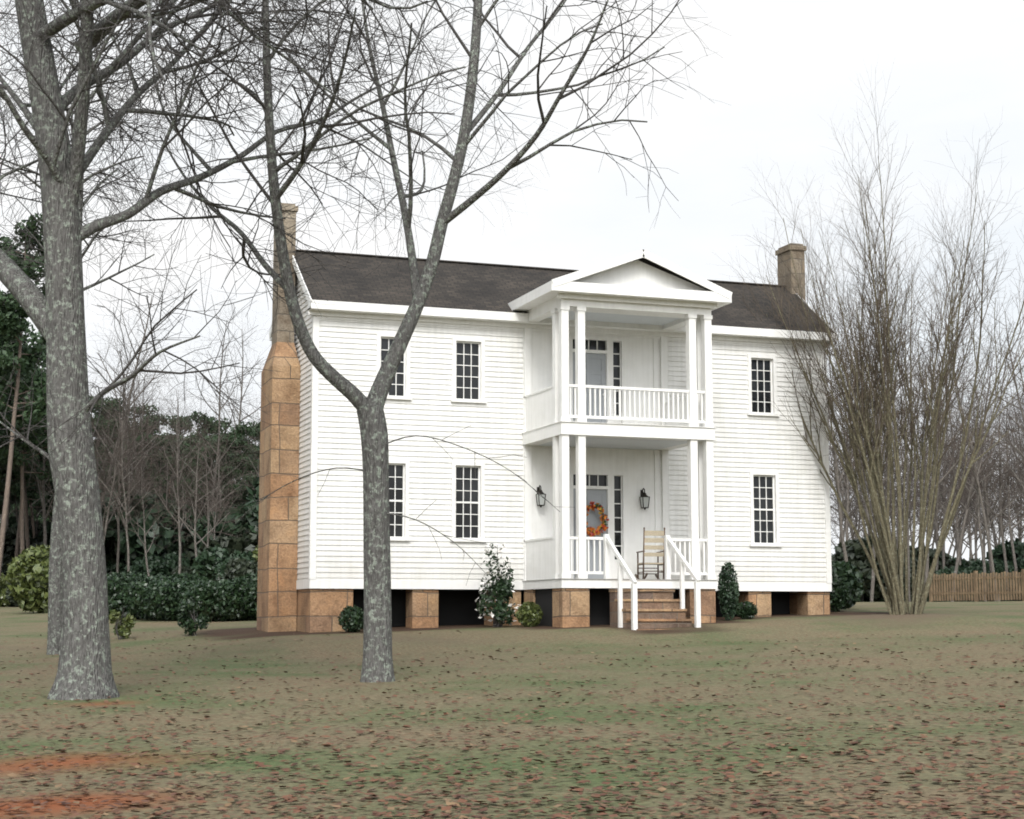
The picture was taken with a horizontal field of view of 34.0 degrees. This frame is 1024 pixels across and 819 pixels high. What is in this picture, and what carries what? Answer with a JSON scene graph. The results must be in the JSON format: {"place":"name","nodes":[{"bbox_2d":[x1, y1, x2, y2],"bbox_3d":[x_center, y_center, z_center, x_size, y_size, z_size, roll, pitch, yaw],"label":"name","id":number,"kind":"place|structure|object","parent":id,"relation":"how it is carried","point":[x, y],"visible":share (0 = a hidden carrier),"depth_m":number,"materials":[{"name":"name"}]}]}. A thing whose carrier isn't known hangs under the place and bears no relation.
{"place":"outdoors","nodes":[
{"label":"outdoors","id":0,"kind":"place"},
{"bbox_2d":[0,601,1023,818],"bbox_3d":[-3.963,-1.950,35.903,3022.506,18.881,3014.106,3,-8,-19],"label":"ground","id":1,"kind":"structure","parent":0,"point":[933,622],"depth_m":17.40,"materials":[{"name":"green plant"}]},
{"bbox_2d":[0,573,10,606],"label":"bush","id":2,"kind":"object","parent":1,"relation":"on","point":[3,600],"visible":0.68,"depth_m":103.06,"materials":[{"name":"green plant"}]},
{"bbox_2d":[3,526,30,560],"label":"understory","id":3,"kind":"object","parent":1,"relation":"on","point":[10,539],"visible":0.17,"depth_m":123.23,"materials":[{"name":"green plant"}]},
{"bbox_2d":[0,212,46,577],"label":"pine tree","id":4,"kind":"object","parent":1,"relation":"on","point":[14,316],"visible":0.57,"depth_m":95.87,"materials":[{"name":"green plant"}]},
{"bbox_2d":[0,322,51,553],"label":"pine tree","id":5,"kind":"object","parent":1,"relation":"on","point":[27,370],"visible":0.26,"depth_m":104.91,"materials":[{"name":"green plant"}]},
{"bbox_2d":[0,511,51,540],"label":"understory","id":6,"kind":"object","parent":1,"relation":"on","point":[12,519],"visible":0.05,"depth_m":129.00,"materials":[{"name":"green plant"}]},
{"bbox_2d":[3,544,49,612],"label":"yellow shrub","id":7,"kind":"object","parent":1,"relation":"on","point":[28,592],"visible":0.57,"depth_m":68.81,"materials":[{"name":"green plant"}]},
{"bbox_2d":[0,388,53,563],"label":"pine tree","id":8,"kind":"object","parent":1,"relation":"on","point":[13,488],"visible":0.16,"depth_m":115.24,"materials":[{"name":"green plant"}]},
{"bbox_2d":[6,363,48,550],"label":"pine tree","id":9,"kind":"object","parent":1,"relation":"on","point":[27,493],"visible":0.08,"depth_m":117.76,"materials":[{"name":"green plant"}]},
{"bbox_2d":[6,465,53,537],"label":"pine tree","id":10,"kind":"object","parent":1,"relation":"on","point":[33,496],"visible":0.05,"depth_m":126.34,"materials":[{"name":"green plant"}]},
{"bbox_2d":[0,343,101,545],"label":"bare tree","id":11,"kind":"object","parent":1,"relation":"on","point":[45,515],"visible":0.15,"depth_m":109.79,"materials":[{"name":"plant"}]},
{"bbox_2d":[0,0,209,654],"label":"slim tree","id":12,"kind":"object","parent":1,"relation":"on","point":[55,593],"visible":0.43,"depth_m":34.54,"materials":[{"name":"grey plant"}]},
{"bbox_2d":[89,395,134,493],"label":"pine tree","id":13,"kind":"object","parent":1,"relation":"on","point":[99,407],"visible":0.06,"depth_m":136.03,"materials":[{"name":"green plant"}]},
{"bbox_2d":[109,609,135,639],"bbox_3d":[-8.912,4.918,38.315,0.538,0.784,0.602,7,-10,-44],"label":"shrub","id":14,"kind":"object","parent":1,"relation":"on","point":[123,629],"visible":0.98,"depth_m":38.27,"materials":[{"name":"green plant"}]},
{"bbox_2d":[91,370,163,573],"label":"bare tree","id":15,"kind":"object","parent":1,"relation":"on","point":[125,519],"visible":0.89,"depth_m":101.67,"materials":[{"name":"plant"}]},
{"bbox_2d":[91,375,163,541],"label":"bare tree","id":16,"kind":"object","parent":1,"relation":"on","point":[110,503],"visible":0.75,"depth_m":102.54,"materials":[{"name":"plant"}]},
{"bbox_2d":[89,343,165,572],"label":"bare tree","id":17,"kind":"object","parent":1,"relation":"on","point":[118,537],"visible":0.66,"depth_m":108.21,"materials":[{"name":"plant"}]},
{"bbox_2d":[107,571,148,618],"bbox_3d":[-12.965,6.275,56.559,2.288,1.714,2.308,3,-8,-19],"label":"hedge","id":18,"kind":"object","parent":1,"relation":"on","point":[116,580],"visible":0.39,"depth_m":55.95,"materials":[{"name":"green plant"}]},
{"bbox_2d":[88,306,191,564],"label":"bare tree","id":19,"kind":"object","parent":1,"relation":"on","point":[134,470],"visible":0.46,"depth_m":113.97,"materials":[{"name":"plant"}]},
{"bbox_2d":[122,553,159,577],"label":"understory","id":20,"kind":"object","parent":1,"relation":"on","point":[141,568],"visible":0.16,"depth_m":107.26,"materials":[{"name":"green plant"}]},
{"bbox_2d":[95,324,187,502],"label":"bare tree","id":21,"kind":"object","parent":1,"relation":"on","point":[143,421],"visible":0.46,"depth_m":121.37,"materials":[{"name":"plant"}]},
{"bbox_2d":[99,484,184,573],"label":"understory","id":22,"kind":"object","parent":1,"relation":"on","point":[136,551],"visible":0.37,"depth_m":113.28,"materials":[{"name":"green plant"}]},
{"bbox_2d":[92,353,192,501],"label":"bare tree","id":23,"kind":"object","parent":1,"relation":"on","point":[142,432],"visible":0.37,"depth_m":118.37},
{"bbox_2d":[93,338,193,500],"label":"bare tree","id":24,"kind":"object","parent":1,"relation":"on","point":[139,427],"visible":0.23,"depth_m":131.94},
{"bbox_2d":[114,414,174,495],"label":"pine tree","id":25,"kind":"object","parent":1,"relation":"on","point":[149,419],"visible":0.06,"depth_m":140.44,"materials":[{"name":"green plant"}]},
{"bbox_2d":[112,435,181,576],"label":"bare tree","id":26,"kind":"object","parent":1,"relation":"on","point":[145,534],"visible":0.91,"depth_m":102.68,"materials":[{"name":"plant"}]},
{"bbox_2d":[86,244,216,510],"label":"bare tree","id":27,"kind":"object","parent":1,"relation":"on","point":[138,362],"visible":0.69,"depth_m":110.58,"materials":[{"name":"plant"}]},
{"bbox_2d":[104,521,200,570],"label":"understory","id":28,"kind":"object","parent":1,"relation":"on","point":[188,549],"visible":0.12,"depth_m":117.08,"materials":[{"name":"green plant"}]},
{"bbox_2d":[123,575,196,620],"bbox_3d":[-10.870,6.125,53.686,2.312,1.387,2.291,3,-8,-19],"label":"hedge","id":29,"kind":"object","parent":1,"relation":"on","point":[148,600],"visible":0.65,"depth_m":53.06,"materials":[{"name":"green plant"}]},
{"bbox_2d":[123,416,200,552],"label":"bare tree","id":30,"kind":"object","parent":1,"relation":"on","point":[170,486],"visible":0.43,"depth_m":115.82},
{"bbox_2d":[123,489,203,544],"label":"understory","id":31,"kind":"object","parent":1,"relation":"on","point":[186,510],"visible":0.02,"depth_m":124.84,"materials":[{"name":"green plant"}]},
{"bbox_2d":[145,551,189,578],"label":"understory","id":32,"kind":"object","parent":1,"relation":"on","point":[161,566],"visible":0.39,"depth_m":106.48,"materials":[{"name":"green plant"}]},
{"bbox_2d":[147,413,195,490],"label":"pine tree","id":33,"kind":"object","parent":1,"relation":"on","point":[172,424],"visible":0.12,"depth_m":150.38,"materials":[{"name":"green plant"}]},
{"bbox_2d":[146,435,197,500],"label":"pine tree","id":34,"kind":"object","parent":1,"relation":"on","point":[185,468],"visible":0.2,"depth_m":131.71,"materials":[{"name":"green plant"}]},
{"bbox_2d":[133,373,223,573],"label":"bare tree","id":35,"kind":"object","parent":1,"relation":"on","point":[176,446],"visible":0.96,"depth_m":103.59,"materials":[{"name":"plant"}]},
{"bbox_2d":[144,375,214,552],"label":"bare tree","id":36,"kind":"object","parent":1,"relation":"on","point":[179,441],"visible":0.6,"depth_m":118.17,"materials":[{"name":"plant"}]},
{"bbox_2d":[165,572,211,618],"bbox_3d":[-10.897,6.229,55.897,2.336,1.604,2.307,3,-8,-19],"label":"hedge","id":37,"kind":"object","parent":1,"relation":"on","point":[191,576],"visible":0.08,"depth_m":55.71,"materials":[{"name":"green plant"}]},
{"bbox_2d":[177,594,210,635],"bbox_3d":[-7.105,4.614,37.411,0.770,0.981,0.534,3,-8,-19],"label":"shrub","id":38,"kind":"object","parent":1,"relation":"on","point":[202,620],"visible":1,"depth_m":37.32,"materials":[{"name":"green plant"}]},
{"bbox_2d":[154,397,252,557],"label":"bare tree","id":39,"kind":"object","parent":1,"relation":"on","point":[195,506],"visible":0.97,"depth_m":102.17,"materials":[{"name":"plant"}]},
{"bbox_2d":[163,406,247,550],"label":"bare tree","id":40,"kind":"object","parent":1,"relation":"on","point":[208,514],"visible":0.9,"depth_m":103.64,"materials":[{"name":"plant"}]},
{"bbox_2d":[181,411,231,489],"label":"pine tree","id":41,"kind":"object","parent":1,"relation":"on","point":[205,416],"visible":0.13,"depth_m":134.04,"materials":[{"name":"green plant"}]},
{"bbox_2d":[176,433,245,515],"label":"pine tree","id":42,"kind":"object","parent":1,"relation":"on","point":[221,449],"visible":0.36,"depth_m":125.51,"materials":[{"name":"green plant"}]},
{"bbox_2d":[158,297,265,510],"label":"bare tree","id":43,"kind":"object","parent":1,"relation":"on","point":[219,422],"visible":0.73,"depth_m":120.31,"materials":[{"name":"plant"}]},
{"bbox_2d":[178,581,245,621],"bbox_3d":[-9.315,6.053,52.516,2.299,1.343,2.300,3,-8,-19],"label":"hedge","id":44,"kind":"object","parent":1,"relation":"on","point":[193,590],"visible":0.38,"depth_m":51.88,"materials":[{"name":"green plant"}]},
{"bbox_2d":[176,395,256,520],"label":"bare tree","id":45,"kind":"object","parent":1,"relation":"on","point":[224,499],"visible":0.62,"depth_m":116.37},
{"bbox_2d":[188,417,246,538],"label":"bare tree","id":46,"kind":"object","parent":1,"relation":"on","point":[218,493],"visible":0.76,"depth_m":110.80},
{"bbox_2d":[189,502,248,553],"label":"understory","id":47,"kind":"object","parent":1,"relation":"on","point":[199,528],"visible":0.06,"depth_m":112.38,"materials":[{"name":"green plant"}]},
{"bbox_2d":[190,544,257,579],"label":"understory","id":48,"kind":"object","parent":1,"relation":"on","point":[206,562],"visible":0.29,"depth_m":100.63,"materials":[{"name":"green plant"}]},
{"bbox_2d":[192,421,259,507],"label":"pine tree","id":49,"kind":"object","parent":1,"relation":"on","point":[239,433],"visible":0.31,"depth_m":129.01,"materials":[{"name":"green plant"}]},
{"bbox_2d":[198,572,257,621],"bbox_3d":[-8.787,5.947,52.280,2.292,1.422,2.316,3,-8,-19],"label":"hedge","id":50,"kind":"object","parent":1,"relation":"on","point":[227,613],"visible":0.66,"depth_m":51.58,"materials":[{"name":"green plant"}]},
{"bbox_2d":[199,523,257,557],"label":"understory","id":51,"kind":"object","parent":1,"relation":"on","point":[249,542],"visible":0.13,"depth_m":108.99,"materials":[{"name":"green plant"}]},
{"bbox_2d":[203,477,258,550],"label":"understory","id":52,"kind":"object","parent":1,"relation":"on","point":[253,520],"visible":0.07,"depth_m":111.00,"materials":[{"name":"green plant"}]},
{"bbox_2d":[213,555,249,580],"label":"understory","id":53,"kind":"object","parent":1,"relation":"on","point":[219,569],"visible":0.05,"depth_m":98.28,"materials":[{"name":"green plant"}]},
{"bbox_2d":[197,300,268,482],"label":"bare tree","id":54,"kind":"object","parent":1,"relation":"on","point":[241,389],"visible":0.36,"depth_m":151.84,"materials":[{"name":"plant"}]},
{"bbox_2d":[217,558,257,579],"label":"understory","id":55,"kind":"object","parent":1,"relation":"on","point":[237,567],"visible":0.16,"depth_m":92.98,"materials":[{"name":"green plant"}]},
{"bbox_2d":[0,0,570,699],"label":"bare tree","id":56,"kind":"object","parent":1,"relation":"on","point":[56,312],"visible":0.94,"depth_m":21.48,"materials":[{"name":"grey plant"}]},
{"bbox_2d":[337,605,363,632],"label":"round shrub","id":57,"kind":"object","parent":1,"relation":"on","point":[354,622],"visible":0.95,"depth_m":35.62,"materials":[{"name":"green plant"}]},
{"bbox_2d":[64,0,730,681],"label":"pecan tree","id":58,"kind":"object","parent":1,"relation":"on","point":[378,662],"visible":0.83,"depth_m":23.61,"materials":[{"name":"grey plant"}]},
{"bbox_2d":[479,543,514,626],"bbox_3d":[-0.353,3.886,37.001,0.844,1.930,0.677,3,-8,-19],"label":"camellia shrub","id":59,"kind":"object","parent":1,"relation":"on","point":[496,562],"visible":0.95,"depth_m":36.92,"materials":[{"name":"plant"}]},
{"bbox_2d":[475,576,520,626],"bbox_3d":[-0.319,4.243,36.918,1.102,1.213,0.943,3,-8,-19],"label":"camellia shrub","id":60,"kind":"object","parent":1,"relation":"on","point":[502,588],"visible":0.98,"depth_m":36.68,"materials":[{"name":"green plant"}]},
{"bbox_2d":[0,631,1023,818],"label":"leaf litter","id":61,"kind":"object","parent":1,"relation":"on","point":[393,785],"visible":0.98,"depth_m":12.65,"materials":[{"name":"plant"}]},
{"bbox_2d":[516,601,543,626],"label":"yellow shrub","id":62,"kind":"object","parent":1,"relation":"on","point":[529,614],"visible":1,"depth_m":36.36,"materials":[{"name":"green plant"}]},
{"bbox_2d":[257,203,837,632],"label":"house","id":63,"kind":"structure","parent":1,"relation":"on","point":[613,387],"depth_m":37.90,"materials":[{"name":"white"}]},
{"bbox_2d":[586,501,608,536],"bbox_3d":[1.868,2.531,38.516,0.769,0.880,0.187,3,-8,-19],"label":"autumn wreath","id":64,"kind":"object","parent":63,"relation":"attached to","point":[594,532],"visible":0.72,"depth_m":38.54,"materials":[{"name":"orange plant"}]},
{"bbox_2d":[635,527,664,578],"bbox_3d":[3.176,3.307,38.215,0.535,1.213,0.964,1,-7,-11],"label":"rocking chair","id":65,"kind":"object","parent":63,"relation":"on","point":[654,540],"visible":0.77,"depth_m":38.00,"materials":[{"name":"beige wood"}]},
{"bbox_2d":[717,562,739,620],"bbox_3d":[4.904,4.146,37.978,0.525,1.387,0.516,3,-8,-19],"label":"cone shrub","id":66,"kind":"object","parent":1,"relation":"on","point":[729,585],"visible":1,"depth_m":37.88,"materials":[{"name":"green plant"}]},
{"bbox_2d":[734,601,757,618],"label":"round shrub","id":67,"kind":"object","parent":1,"relation":"on","point":[746,610],"visible":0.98,"depth_m":38.50,"materials":[{"name":"green plant"}]},
{"bbox_2d":[830,579,850,611],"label":"shrub","id":68,"kind":"object","parent":1,"relation":"on","point":[840,592],"visible":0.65,"depth_m":41.72,"materials":[{"name":"green plant"}]},
{"bbox_2d":[831,560,866,609],"bbox_3d":[9.418,5.140,48.733,1.805,1.529,1.728,3,-8,-19],"label":"shrub","id":69,"kind":"object","parent":1,"relation":"on","point":[844,570],"visible":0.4,"depth_m":48.31,"materials":[{"name":"green plant"}]},
{"bbox_2d":[829,392,868,542],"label":"bare tree","id":70,"kind":"object","parent":1,"relation":"on","point":[843,501],"visible":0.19,"depth_m":122.28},
{"bbox_2d":[829,406,870,539],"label":"bare tree","id":71,"kind":"object","parent":1,"relation":"on","point":[852,533],"visible":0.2,"depth_m":141.78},
{"bbox_2d":[825,303,894,561],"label":"bare tree","id":72,"kind":"object","parent":1,"relation":"on","point":[835,472],"visible":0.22,"depth_m":85.89,"materials":[{"name":"plant"}]},
{"bbox_2d":[828,306,892,540],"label":"bare tree","id":73,"kind":"object","parent":1,"relation":"on","point":[848,503],"visible":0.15,"depth_m":106.79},
{"bbox_2d":[830,430,891,544],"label":"bare tree","id":74,"kind":"object","parent":1,"relation":"on","point":[857,510],"visible":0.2,"depth_m":142.21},
{"bbox_2d":[712,53,1023,614],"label":"crape myrtle tree","id":75,"kind":"object","parent":1,"relation":"on","point":[891,564],"visible":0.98,"depth_m":39.50,"materials":[{"name":"brown plant"}]},
{"bbox_2d":[831,536,911,601],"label":"understory","id":76,"kind":"object","parent":1,"relation":"on","point":[856,555],"visible":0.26,"depth_m":101.38,"materials":[{"name":"green plant"}]},
{"bbox_2d":[832,305,918,535],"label":"bare tree","id":77,"kind":"object","parent":1,"relation":"on","point":[875,454],"visible":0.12,"depth_m":108.88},
{"bbox_2d":[832,266,942,601],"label":"bare tree","id":78,"kind":"object","parent":1,"relation":"on","point":[872,585],"visible":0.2,"depth_m":93.35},
{"bbox_2d":[862,558,916,601],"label":"understory","id":79,"kind":"object","parent":1,"relation":"on","point":[868,591],"visible":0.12,"depth_m":101.75,"materials":[{"name":"green plant"}]},
{"bbox_2d":[843,322,935,517],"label":"bare tree","id":80,"kind":"object","parent":1,"relation":"on","point":[885,476],"visible":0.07,"depth_m":110.12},
{"bbox_2d":[838,356,941,518],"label":"bare tree","id":81,"kind":"object","parent":1,"relation":"on","point":[893,468],"visible":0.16,"depth_m":103.93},
{"bbox_2d":[869,418,953,601],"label":"bare tree","id":82,"kind":"object","parent":1,"relation":"on","point":[918,519],"visible":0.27,"depth_m":95.13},
{"bbox_2d":[897,545,954,569],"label":"understory","id":83,"kind":"object","parent":1,"relation":"on","point":[948,564],"visible":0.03,"depth_m":123.00,"materials":[{"name":"green plant"}]},
{"bbox_2d":[894,391,981,570],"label":"bare tree","id":84,"kind":"object","parent":1,"relation":"on","point":[936,527],"visible":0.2,"depth_m":104.60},
{"bbox_2d":[876,256,1009,601],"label":"bare tree","id":85,"kind":"object","parent":1,"relation":"on","point":[927,562],"visible":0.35,"depth_m":85.16,"materials":[{"name":"plant"}]},
{"bbox_2d":[894,360,992,568],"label":"bare tree","id":86,"kind":"object","parent":1,"relation":"on","point":[943,556],"visible":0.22,"depth_m":119.06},
{"bbox_2d":[895,348,1000,564],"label":"bare tree","id":87,"kind":"object","parent":1,"relation":"on","point":[957,529],"visible":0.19,"depth_m":118.43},
{"bbox_2d":[928,567,967,601],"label":"understory","id":88,"kind":"object","parent":1,"relation":"on","point":[944,570],"visible":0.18,"depth_m":97.34,"materials":[{"name":"green plant"}]},
{"bbox_2d":[913,378,991,524],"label":"bare tree","id":89,"kind":"object","parent":1,"relation":"on","point":[943,509],"visible":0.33,"depth_m":108.52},
{"bbox_2d":[897,294,1014,600],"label":"bare tree","id":90,"kind":"object","parent":1,"relation":"on","point":[975,474],"visible":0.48,"depth_m":88.57,"materials":[{"name":"plant"}]},
{"bbox_2d":[935,403,1007,554],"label":"bare tree","id":91,"kind":"object","parent":1,"relation":"on","point":[953,537],"visible":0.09,"depth_m":134.41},
{"bbox_2d":[949,558,996,601],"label":"understory","id":92,"kind":"object","parent":1,"relation":"on","point":[972,568],"visible":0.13,"depth_m":112.07,"materials":[{"name":"green plant"}]},
{"bbox_2d":[923,338,1023,600],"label":"bare tree","id":93,"kind":"object","parent":1,"relation":"on","point":[987,508],"visible":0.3,"depth_m":110.13,"materials":[{"name":"plant"}]},
{"bbox_2d":[928,569,1023,601],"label":"picket fence","id":94,"kind":"object","parent":1,"relation":"on","point":[989,591],"visible":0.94,"depth_m":67.66,"materials":[{"name":"brown wood"}]},
{"bbox_2d":[934,400,1022,560],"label":"bare tree","id":95,"kind":"object","parent":1,"relation":"on","point":[976,538],"visible":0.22,"depth_m":122.10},
{"bbox_2d":[934,373,1023,601],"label":"bare tree","id":96,"kind":"object","parent":1,"relation":"on","point":[981,539],"visible":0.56,"depth_m":97.94,"materials":[{"name":"plant"}]},
{"bbox_2d":[938,317,1023,601],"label":"bare tree","id":97,"kind":"object","parent":1,"relation":"on","point":[970,495],"visible":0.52,"depth_m":97.74,"materials":[{"name":"plant"}]},
{"bbox_2d":[942,355,1023,584],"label":"bare tree","id":98,"kind":"object","parent":1,"relation":"on","point":[1002,537],"visible":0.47,"depth_m":102.26,"materials":[{"name":"plant"}]},
{"bbox_2d":[953,289,1023,491],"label":"bare tree","id":99,"kind":"object","parent":1,"relation":"on","point":[1015,383],"visible":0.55,"depth_m":100.06,"materials":[{"name":"plant"}]},
{"bbox_2d":[960,454,1021,546],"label":"bare tree","id":100,"kind":"object","parent":1,"relation":"on","point":[992,531],"visible":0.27,"depth_m":130.96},
{"bbox_2d":[959,309,1023,497],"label":"bare tree","id":101,"kind":"object","parent":1,"relation":"on","point":[1014,475],"visible":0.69,"depth_m":89.52,"materials":[{"name":"plant"}]},
{"bbox_2d":[965,347,1023,572],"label":"bare tree","id":102,"kind":"object","parent":1,"relation":"on","point":[1011,540],"visible":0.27,"depth_m":115.24,"materials":[{"name":"plant"}]},
{"bbox_2d":[975,559,1013,601],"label":"understory","id":103,"kind":"object","parent":1,"relation":"on","point":[999,567],"visible":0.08,"depth_m":117.25,"materials":[{"name":"green plant"}]},
{"bbox_2d":[976,363,1023,522],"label":"bare tree","id":104,"kind":"object","parent":1,"relation":"on","point":[1006,458],"visible":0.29,"depth_m":120.63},
{"bbox_2d":[985,537,1023,565],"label":"understory","id":105,"kind":"object","parent":1,"relation":"on","point":[997,553],"visible":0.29,"depth_m":129.45,"materials":[{"name":"green plant"}]},
{"bbox_2d":[1003,542,1023,571],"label":"understory","id":106,"kind":"object","parent":1,"relation":"on","point":[1019,559],"visible":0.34,"depth_m":127.51,"materials":[{"name":"green plant"}]},
{"bbox_2d":[0,0,1023,560],"label":"sky","id":107,"kind":"structure","parent":0,"point":[785,67],"materials":[{"name":"white"}]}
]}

